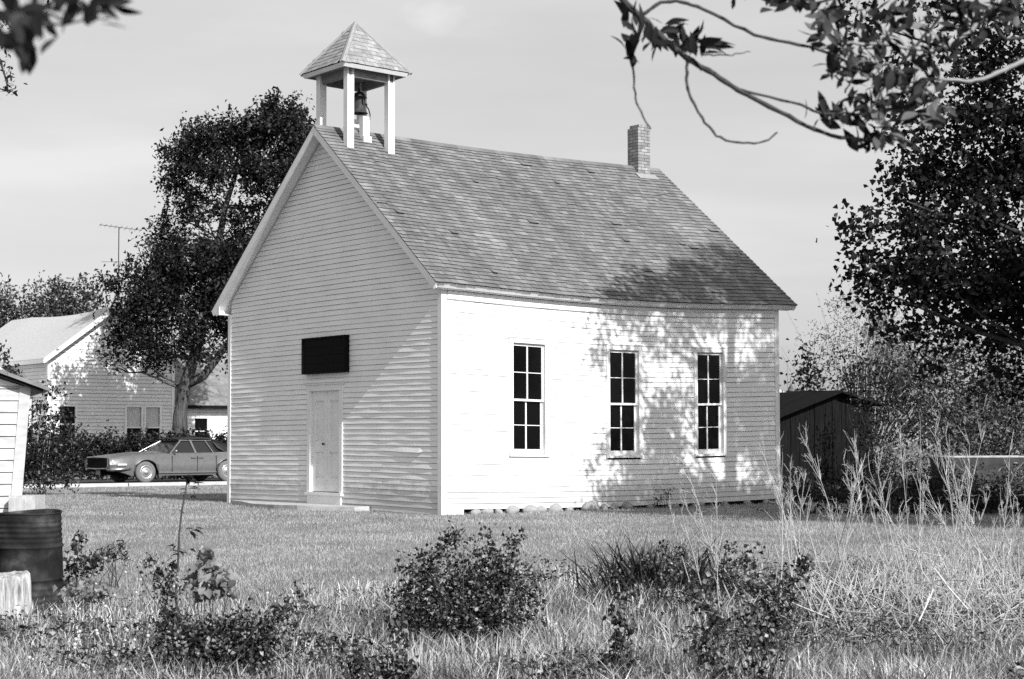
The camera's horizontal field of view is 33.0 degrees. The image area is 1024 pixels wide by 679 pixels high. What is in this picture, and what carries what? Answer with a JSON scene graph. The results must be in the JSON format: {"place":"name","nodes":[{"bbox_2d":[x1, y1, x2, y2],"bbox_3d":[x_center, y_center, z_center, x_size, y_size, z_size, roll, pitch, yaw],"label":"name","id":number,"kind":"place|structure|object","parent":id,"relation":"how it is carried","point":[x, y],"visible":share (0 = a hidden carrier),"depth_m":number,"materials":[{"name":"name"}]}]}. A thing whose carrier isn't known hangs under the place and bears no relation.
{"place":"outdoors","nodes":[
{"label":"outdoors","id":0,"kind":"place"},
{"bbox_2d":[0,0,49,95],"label":"branch","id":1,"kind":"object","parent":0,"point":[6,89],"visible":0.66,"depth_m":16.16,"materials":[{"name":"grey plant"}]},
{"bbox_2d":[0,0,141,74],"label":"twig","id":2,"kind":"object","parent":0,"point":[28,21],"visible":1,"depth_m":2.04,"materials":[{"name":"grey plant"}]},
{"bbox_2d":[23,479,220,483],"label":"road","id":3,"kind":"structure","parent":0,"point":[136,481],"depth_m":59.43,"materials":[{"name":"asphalt"}]},
{"bbox_2d":[85,437,226,482],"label":"parked car","id":4,"kind":"object","parent":3,"relation":"on","point":[200,458],"visible":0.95,"depth_m":57.53,"materials":[{"name":"grey paint"}]},
{"bbox_2d":[0,0,1023,440],"label":"sky","id":5,"kind":"structure","parent":0,"point":[549,78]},
{"bbox_2d":[2,441,1023,678],"bbox_3d":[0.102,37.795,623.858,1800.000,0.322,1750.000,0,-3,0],"label":"ground","id":6,"kind":"structure","parent":0,"point":[405,523],"depth_m":24.77,"materials":[{"name":"plant"}]},
{"bbox_2d":[0,340,22,376],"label":"young tree","id":7,"kind":"object","parent":6,"relation":"on","point":[4,358],"visible":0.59,"depth_m":36.05,"materials":[{"name":"grey plant"}]},
{"bbox_2d":[0,570,36,627],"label":"tree stump","id":8,"kind":"object","parent":6,"relation":"on","point":[15,588],"visible":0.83,"depth_m":14.00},
{"bbox_2d":[0,272,39,327],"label":"distant tree","id":9,"kind":"object","parent":6,"relation":"on","point":[5,306],"visible":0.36,"depth_m":108.08,"materials":[{"name":"grey plant"}]},
{"bbox_2d":[0,369,49,512],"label":"garden shed","id":10,"kind":"structure","parent":6,"relation":"on","point":[16,392],"depth_m":28.39,"materials":[{"name":"paint"}]},
{"bbox_2d":[0,509,64,613],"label":"oil drum","id":11,"kind":"object","parent":6,"relation":"on","point":[31,542],"visible":0.64,"depth_m":14.96,"materials":[{"name":"metal"}]},
{"bbox_2d":[8,495,44,511],"bbox_3d":[-7.973,2.861,28.363,0.435,0.600,0.640,0,-3,0],"label":"concrete block","id":12,"kind":"object","parent":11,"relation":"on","point":[23,502],"depth_m":28.09,"materials":[{"name":"concrete"}]},
{"bbox_2d":[22,375,91,494],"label":"lilac bush","id":13,"kind":"object","parent":6,"relation":"on","point":[41,460],"visible":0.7,"depth_m":44.07,"materials":[{"name":"grey plant"}]},
{"bbox_2d":[9,270,109,318],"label":"distant tree","id":14,"kind":"object","parent":6,"relation":"on","point":[59,306],"visible":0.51,"depth_m":107.81,"materials":[{"name":"grey plant"}]},
{"bbox_2d":[53,577,112,637],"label":"leafy weed","id":15,"kind":"object","parent":6,"relation":"on","point":[91,595],"visible":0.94,"depth_m":13.32,"materials":[{"name":"grey plant"}]},
{"bbox_2d":[63,530,111,612],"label":"leafy weed","id":16,"kind":"object","parent":6,"relation":"on","point":[93,559],"visible":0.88,"depth_m":15.29,"materials":[{"name":"grey plant"}]},
{"bbox_2d":[0,305,227,475],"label":"farmhouse","id":17,"kind":"object","parent":6,"relation":"on","point":[62,349],"visible":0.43,"depth_m":72.01,"materials":[{"name":"white"}]},
{"bbox_2d":[57,404,77,440],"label":"window","id":18,"kind":"structure","parent":17,"relation":"in","point":[71,407],"depth_m":70.51,"materials":[{"name":"white paint"}]},
{"bbox_2d":[124,405,143,438],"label":"window","id":19,"kind":"structure","parent":17,"relation":"in","point":[134,414],"depth_m":72.24,"materials":[{"name":"white paint"}]},
{"bbox_2d":[143,405,161,442],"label":"window","id":20,"kind":"structure","parent":17,"relation":"in","point":[152,413],"depth_m":72.77,"materials":[{"name":"white paint"}]},
{"bbox_2d":[193,416,208,436],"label":"window","id":21,"kind":"structure","parent":17,"relation":"in","point":[197,420],"depth_m":74.44,"materials":[{"name":"glass"}]},
{"bbox_2d":[96,537,131,588],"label":"leafy weed","id":22,"kind":"object","parent":6,"relation":"on","point":[108,553],"visible":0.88,"depth_m":17.29,"materials":[{"name":"grey plant"}]},
{"bbox_2d":[23,420,226,480],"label":"hedge","id":23,"kind":"object","parent":6,"relation":"on","point":[137,443],"visible":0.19,"depth_m":62.58,"materials":[{"name":"black plant"}]},
{"bbox_2d":[24,481,226,487],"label":"kerb","id":24,"kind":"structure","parent":6,"relation":"on","point":[145,484],"depth_m":53.96,"materials":[{"name":"concrete"}]},
{"bbox_2d":[166,474,202,637],"bbox_3d":[-2.228,1.597,11.727,0.272,1.358,0.101,0,-3,0],"label":"sapling","id":25,"kind":"object","parent":6,"relation":"on","point":[188,480],"visible":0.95,"depth_m":11.74,"materials":[{"name":"grey plant"}]},
{"bbox_2d":[84,86,315,478],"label":"shade tree","id":26,"kind":"object","parent":6,"relation":"on","point":[169,270],"visible":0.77,"depth_m":65.75,"materials":[{"name":"black plant"}]},
{"bbox_2d":[178,543,238,630],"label":"leafy weed","id":27,"kind":"object","parent":6,"relation":"on","point":[220,583],"visible":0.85,"depth_m":11.86,"materials":[{"name":"grey plant"}]},
{"bbox_2d":[136,552,317,678],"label":"leafy weed","id":28,"kind":"object","parent":6,"relation":"on","point":[207,642],"visible":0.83,"depth_m":10.86,"materials":[{"name":"grey plant"}]},
{"bbox_2d":[230,500,368,510],"bbox_3d":[-4.603,3.347,34.316,0.850,0.194,5.200,2,-4,-37],"label":"stoop","id":29,"kind":"object","parent":6,"relation":"on","point":[286,505],"visible":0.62,"depth_m":33.34,"materials":[{"name":"concrete"}]},
{"bbox_2d":[319,609,419,678],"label":"leafy weed","id":30,"kind":"object","parent":6,"relation":"on","point":[407,667],"visible":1,"depth_m":10.38,"materials":[{"name":"grey plant"}]},
{"bbox_2d":[379,516,548,648],"bbox_3d":[-0.353,1.873,12.625,1.259,1.155,0.655,0,-3,0],"label":"leafy weed","id":31,"kind":"object","parent":6,"relation":"on","point":[461,617],"visible":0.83,"depth_m":12.58,"materials":[{"name":"grey plant"}]},
{"bbox_2d":[211,21,797,514],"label":"schoolhouse","id":32,"kind":"structure","parent":6,"relation":"on","point":[521,329],"depth_m":33.93,"materials":[{"name":"white paint"}]},
{"bbox_2d":[312,392,324,490],"bbox_3d":[-3.813,2.019,34.173,0.140,1.967,0.545,2,-4,-37],"label":"door","id":33,"kind":"structure","parent":32,"relation":"in","point":[318,447],"depth_m":34.25,"materials":[{"name":"white paint"}]},
{"bbox_2d":[301,335,348,374],"bbox_3d":[-3.677,0.305,33.936,0.110,0.720,1.620,2,-4,-37],"label":"sign board","id":34,"kind":"object","parent":32,"relation":"attached to","point":[324,354],"visible":1,"depth_m":33.85,"materials":[{"name":"wood"}]},
{"bbox_2d":[325,391,338,491],"bbox_3d":[-3.467,1.994,33.769,0.083,1.967,0.580,2,-4,-37],"label":"door","id":35,"kind":"structure","parent":32,"relation":"in","point":[331,397],"depth_m":33.85,"materials":[{"name":"white paint"}]},
{"bbox_2d":[343,89,370,120],"bbox_3d":[-3.106,-4.608,34.748,0.470,0.901,0.483,-1,-3,12],"label":"school bell","id":36,"kind":"object","parent":32,"relation":"hanging from","point":[360,104],"visible":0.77,"depth_m":34.72,"materials":[{"name":"grey metal"}]},
{"bbox_2d":[508,336,549,456],"bbox_3d":[0.281,1.065,32.069,0.943,2.227,0.198,2,-4,-37],"label":"window","id":37,"kind":"structure","parent":32,"relation":"in","point":[528,363],"depth_m":32.10,"materials":[{"name":"white paint"}]},
{"bbox_2d":[605,344,643,457],"bbox_3d":[2.138,1.192,33.484,0.939,2.194,0.198,2,-4,-37],"label":"window","id":38,"kind":"structure","parent":32,"relation":"in","point":[624,392],"depth_m":33.52,"materials":[{"name":"white paint"}]},
{"bbox_2d":[693,347,727,456],"bbox_3d":[3.963,1.248,34.881,0.910,2.217,0.198,2,-4,-37],"label":"window","id":39,"kind":"structure","parent":32,"relation":"in","point":[710,389],"depth_m":34.92,"materials":[{"name":"white paint"}]},
{"bbox_2d":[0,552,1023,678],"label":"weed cover","id":40,"kind":"object","parent":6,"relation":"on","point":[251,669],"visible":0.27,"depth_m":12.02,"materials":[{"name":"grey plant"}]},
{"bbox_2d":[0,561,1023,678],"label":"tall grass","id":41,"kind":"structure","parent":6,"relation":"on","point":[454,664],"depth_m":12.07,"materials":[{"name":"plant"}]},
{"bbox_2d":[90,512,1023,678],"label":"straw litter","id":42,"kind":"object","parent":6,"relation":"on","point":[939,585],"visible":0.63,"depth_m":13.44,"materials":[{"name":"plant"}]},
{"bbox_2d":[580,501,599,510],"bbox_3d":[1.468,3.197,32.760,0.400,0.260,0.523,-10,-5,-7],"label":"field stone","id":43,"kind":"object","parent":6,"relation":"on","point":[590,505],"visible":0.62,"depth_m":32.60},
{"bbox_2d":[593,588,643,678],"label":"leafy weed","id":44,"kind":"object","parent":6,"relation":"on","point":[616,618],"visible":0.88,"depth_m":10.82,"materials":[{"name":"grey plant"}]},
{"bbox_2d":[547,525,725,599],"bbox_3d":[1.197,2.020,15.509,1.885,0.757,1.666,0,-3,0],"label":"sword leaf clump","id":45,"kind":"object","parent":6,"relation":"on","point":[634,569],"visible":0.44,"depth_m":15.40,"materials":[{"name":"grey plant"}]},
{"bbox_2d":[592,550,684,606],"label":"leafy weed","id":46,"kind":"object","parent":6,"relation":"on","point":[642,581],"visible":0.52,"depth_m":14.88,"materials":[{"name":"grey plant"}]},
{"bbox_2d":[681,505,704,598],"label":"dry stalk","id":47,"kind":"object","parent":6,"relation":"on","point":[697,565],"visible":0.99,"depth_m":13.95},
{"bbox_2d":[651,533,750,619],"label":"leafy weed","id":48,"kind":"object","parent":6,"relation":"on","point":[725,578],"visible":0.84,"depth_m":14.10,"materials":[{"name":"grey plant"}]},
{"bbox_2d":[618,526,783,601],"bbox_3d":[1.638,2.017,15.626,1.591,0.783,1.381,-2,-4,26],"label":"sword leaf clump","id":49,"kind":"object","parent":6,"relation":"on","point":[702,566],"visible":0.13,"depth_m":15.64,"materials":[{"name":"grey plant"}]},
{"bbox_2d":[672,453,733,609],"bbox_3d":[1.619,1.623,14.298,0.224,1.484,0.278,-22,-3,-1],"label":"dry stalk","id":50,"kind":"object","parent":6,"relation":"on","point":[700,522],"visible":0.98,"depth_m":14.32,"materials":[{"name":"plant"}]},
{"bbox_2d":[679,489,742,603],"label":"dry stalk","id":51,"kind":"object","parent":6,"relation":"on","point":[702,529],"visible":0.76,"depth_m":15.03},
{"bbox_2d":[703,467,726,598],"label":"dry stalk","id":52,"kind":"object","parent":6,"relation":"on","point":[716,524],"visible":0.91,"depth_m":14.67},
{"bbox_2d":[707,520,724,613],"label":"dry stalk","id":53,"kind":"object","parent":6,"relation":"on","point":[722,526],"visible":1,"depth_m":13.77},
{"bbox_2d":[681,541,814,678],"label":"leafy weed","id":54,"kind":"object","parent":6,"relation":"on","point":[769,626],"visible":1,"depth_m":10.60,"materials":[{"name":"grey plant"}]},
{"bbox_2d":[770,432,794,592],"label":"dry stalk","id":55,"kind":"object","parent":6,"relation":"on","point":[777,469],"visible":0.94,"depth_m":14.59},
{"bbox_2d":[773,448,792,612],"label":"dry stalk","id":56,"kind":"object","parent":6,"relation":"on","point":[782,546],"visible":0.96,"depth_m":14.40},
{"bbox_2d":[755,438,818,598],"bbox_3d":[2.353,1.606,14.693,0.174,1.600,0.336,-20,-3,-1],"label":"dry stalk","id":57,"kind":"object","parent":6,"relation":"on","point":[762,454],"visible":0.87,"depth_m":14.71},
{"bbox_2d":[781,455,796,576],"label":"dry stalk","id":58,"kind":"object","parent":6,"relation":"on","point":[790,485],"visible":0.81,"depth_m":14.86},
{"bbox_2d":[786,467,809,592],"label":"dry stalk","id":59,"kind":"object","parent":6,"relation":"on","point":[798,516],"visible":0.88,"depth_m":14.95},
{"bbox_2d":[783,492,817,630],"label":"dry stalk","id":60,"kind":"object","parent":6,"relation":"on","point":[788,504],"visible":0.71,"depth_m":13.21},
{"bbox_2d":[779,338,835,391],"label":"background shrub","id":61,"kind":"object","parent":6,"relation":"on","point":[804,370],"visible":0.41,"depth_m":53.99,"materials":[{"name":"grey plant"}]},
{"bbox_2d":[793,468,829,615],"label":"dry stalk","id":62,"kind":"object","parent":6,"relation":"on","point":[797,484],"visible":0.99,"depth_m":14.62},
{"bbox_2d":[809,500,836,589],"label":"dry stalk","id":63,"kind":"object","parent":6,"relation":"on","point":[820,552],"visible":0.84,"depth_m":15.07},
{"bbox_2d":[798,425,848,598],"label":"dry stalk","id":64,"kind":"object","parent":6,"relation":"on","point":[806,445],"visible":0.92,"depth_m":14.78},
{"bbox_2d":[780,390,884,487],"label":"board shed","id":65,"kind":"structure","parent":6,"relation":"on","point":[824,417],"depth_m":43.67,"materials":[{"name":"wood"}]},
{"bbox_2d":[644,546,1023,665],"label":"weed undergrowth","id":66,"kind":"object","parent":6,"relation":"on","point":[857,630],"visible":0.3,"depth_m":12.69,"materials":[{"name":"grey plant"}]},
{"bbox_2d":[826,504,856,600],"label":"dry stalk","id":67,"kind":"object","parent":6,"relation":"on","point":[830,517],"visible":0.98,"depth_m":14.65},
{"bbox_2d":[818,485,866,635],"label":"dry stalk","id":68,"kind":"object","parent":6,"relation":"on","point":[845,547],"visible":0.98,"depth_m":13.11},
{"bbox_2d":[819,454,869,610],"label":"dry stalk","id":69,"kind":"object","parent":6,"relation":"on","point":[859,471],"visible":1,"depth_m":13.21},
{"bbox_2d":[833,448,861,600],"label":"dry stalk","id":70,"kind":"object","parent":6,"relation":"on","point":[854,475],"visible":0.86,"depth_m":14.61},
{"bbox_2d":[843,431,871,589],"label":"dry stalk","id":71,"kind":"object","parent":6,"relation":"on","point":[858,491],"visible":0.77,"depth_m":15.14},
{"bbox_2d":[841,450,877,596],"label":"dry stalk","id":72,"kind":"object","parent":6,"relation":"on","point":[862,537],"visible":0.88,"depth_m":14.97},
{"bbox_2d":[723,473,1023,514],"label":"shade weeds","id":73,"kind":"object","parent":6,"relation":"on","point":[840,494],"visible":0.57,"depth_m":33.96,"materials":[{"name":"grey plant"}]},
{"bbox_2d":[813,340,933,466],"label":"background shrub","id":74,"kind":"object","parent":6,"relation":"on","point":[882,381],"visible":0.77,"depth_m":46.54,"materials":[{"name":"grey plant"}]},
{"bbox_2d":[855,441,897,599],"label":"dry stalk","id":75,"kind":"object","parent":6,"relation":"on","point":[874,519],"visible":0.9,"depth_m":14.89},
{"bbox_2d":[844,376,912,486],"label":"background shrub","id":76,"kind":"object","parent":6,"relation":"on","point":[874,469],"visible":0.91,"depth_m":42.31,"materials":[{"name":"grey plant"}]},
{"bbox_2d":[874,447,903,595],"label":"dry stalk","id":77,"kind":"object","parent":6,"relation":"on","point":[879,463],"visible":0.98,"depth_m":14.64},
{"bbox_2d":[878,492,900,610],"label":"dry stalk","id":78,"kind":"object","parent":6,"relation":"on","point":[888,542],"visible":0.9,"depth_m":14.71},
{"bbox_2d":[878,498,910,602],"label":"dry stalk","id":79,"kind":"object","parent":6,"relation":"on","point":[887,564],"visible":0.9,"depth_m":14.35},
{"bbox_2d":[867,447,921,588],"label":"dry stalk","id":80,"kind":"object","parent":6,"relation":"on","point":[873,483],"visible":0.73,"depth_m":15.18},
{"bbox_2d":[833,310,969,446],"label":"tree","id":81,"kind":"object","parent":6,"relation":"on","point":[881,360],"visible":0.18,"depth_m":58.36,"materials":[{"name":"grey plant"}]},
{"bbox_2d":[781,282,1023,471],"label":"pale brush","id":82,"kind":"object","parent":6,"relation":"on","point":[844,341],"visible":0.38,"depth_m":56.11,"materials":[{"name":"grey plant"}]},
{"bbox_2d":[786,384,1023,452],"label":"tree line","id":83,"kind":"object","parent":6,"relation":"on","point":[889,413],"visible":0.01,"depth_m":184.41,"materials":[{"name":"grey plant"}]},
{"bbox_2d":[894,501,916,641],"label":"dry stalk","id":84,"kind":"object","parent":6,"relation":"on","point":[906,581],"visible":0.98,"depth_m":12.78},
{"bbox_2d":[898,427,912,592],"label":"dry stalk","id":85,"kind":"object","parent":6,"relation":"on","point":[900,437],"visible":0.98,"depth_m":15.17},
{"bbox_2d":[901,505,926,607],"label":"dry stalk","id":86,"kind":"object","parent":6,"relation":"on","point":[920,539],"visible":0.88,"depth_m":13.81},
{"bbox_2d":[911,417,925,599],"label":"dry stalk","id":87,"kind":"object","parent":6,"relation":"on","point":[920,468],"visible":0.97,"depth_m":14.76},
{"bbox_2d":[816,0,1023,410],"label":"cottonwood tree","id":88,"kind":"object","parent":6,"relation":"on","point":[1002,172],"visible":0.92,"depth_m":26.89,"materials":[{"name":"black plant"}]},
{"bbox_2d":[866,488,988,627],"bbox_3d":[3.151,1.681,12.889,0.214,1.548,0.208,-35,-3,-2],"label":"dry stalk","id":89,"kind":"object","parent":6,"relation":"on","point":[915,548],"visible":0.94,"depth_m":12.95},
{"bbox_2d":[839,436,1023,485],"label":"background shrub","id":90,"kind":"object","parent":6,"relation":"on","point":[895,477],"visible":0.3,"depth_m":43.36,"materials":[{"name":"grey plant"}]},
{"bbox_2d":[926,512,941,623],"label":"dry stalk","id":91,"kind":"object","parent":6,"relation":"on","point":[929,547],"visible":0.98,"depth_m":13.09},
{"bbox_2d":[928,412,958,597],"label":"dry stalk","id":92,"kind":"object","parent":6,"relation":"on","point":[948,487],"visible":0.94,"depth_m":14.60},
{"bbox_2d":[936,504,954,619],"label":"dry stalk","id":93,"kind":"object","parent":6,"relation":"on","point":[948,573],"visible":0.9,"depth_m":13.32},
{"bbox_2d":[870,438,1023,489],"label":"background shrub","id":94,"kind":"object","parent":6,"relation":"on","point":[911,457],"visible":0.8,"depth_m":41.75,"materials":[{"name":"grey plant"}]},
{"bbox_2d":[918,474,979,589],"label":"dry stalk","id":95,"kind":"object","parent":6,"relation":"on","point":[927,489],"visible":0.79,"depth_m":15.08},
{"bbox_2d":[875,316,1023,462],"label":"background shrub","id":96,"kind":"object","parent":6,"relation":"on","point":[957,403],"visible":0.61,"depth_m":47.17,"materials":[{"name":"grey plant"}]},
{"bbox_2d":[889,457,1023,503],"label":"background shrub","id":97,"kind":"object","parent":6,"relation":"on","point":[933,479],"visible":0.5,"depth_m":35.03,"materials":[{"name":"grey plant"}]},
{"bbox_2d":[949,463,969,603],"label":"dry stalk","id":98,"kind":"object","parent":6,"relation":"on","point":[958,525],"visible":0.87,"depth_m":14.09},
{"bbox_2d":[943,423,977,587],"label":"dry stalk","id":99,"kind":"object","parent":6,"relation":"on","point":[958,494],"visible":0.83,"depth_m":14.78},
{"bbox_2d":[954,427,978,600],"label":"dry stalk","id":100,"kind":"object","parent":6,"relation":"on","point":[968,486],"visible":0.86,"depth_m":14.81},
{"bbox_2d":[929,441,1005,600],"bbox_3d":[3.860,1.605,14.617,0.361,1.596,0.187,-12,-3,-1],"label":"dry stalk","id":101,"kind":"object","parent":6,"relation":"on","point":[937,465],"visible":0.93,"depth_m":14.63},
{"bbox_2d":[917,470,1017,618],"bbox_3d":[3.566,1.698,13.625,0.159,1.540,0.158,-33,-3,-2],"label":"dry stalk","id":102,"kind":"object","parent":6,"relation":"on","point":[931,507],"visible":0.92,"depth_m":13.62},
{"bbox_2d":[951,419,988,600],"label":"dry stalk","id":103,"kind":"object","parent":6,"relation":"on","point":[968,494],"visible":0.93,"depth_m":14.47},
{"bbox_2d":[952,483,989,598],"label":"dry stalk","id":104,"kind":"object","parent":6,"relation":"on","point":[985,501],"visible":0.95,"depth_m":14.04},
{"bbox_2d":[929,455,1023,492],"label":"stock trough","id":105,"kind":"object","parent":6,"relation":"on","point":[998,462],"visible":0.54,"depth_m":37.20,"materials":[{"name":"metal"}]},
{"bbox_2d":[943,483,1018,606],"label":"dry stalk","id":106,"kind":"object","parent":6,"relation":"on","point":[995,559],"visible":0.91,"depth_m":14.26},
{"bbox_2d":[948,361,1023,453],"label":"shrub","id":107,"kind":"object","parent":6,"relation":"on","point":[969,437],"visible":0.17,"depth_m":49.54,"materials":[{"name":"grey plant"}]},
{"bbox_2d":[998,500,1011,623],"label":"dry stalk","id":108,"kind":"object","parent":6,"relation":"on","point":[1000,514],"visible":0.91,"depth_m":13.81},
{"bbox_2d":[1001,529,1013,633],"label":"dry stalk","id":109,"kind":"object","parent":6,"relation":"on","point":[1007,564],"visible":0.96,"depth_m":13.39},
{"bbox_2d":[999,430,1023,599],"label":"dry stalk","id":110,"kind":"object","parent":6,"relation":"on","point":[1003,518],"visible":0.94,"depth_m":14.88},
{"bbox_2d":[1003,491,1023,625],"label":"dry stalk","id":111,"kind":"object","parent":6,"relation":"on","point":[1018,555],"visible":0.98,"depth_m":13.10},
{"bbox_2d":[611,0,1023,152],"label":"overhanging branch","id":112,"kind":"object","parent":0,"point":[930,116],"visible":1,"depth_m":4.63,"materials":[{"name":"grey plant"}]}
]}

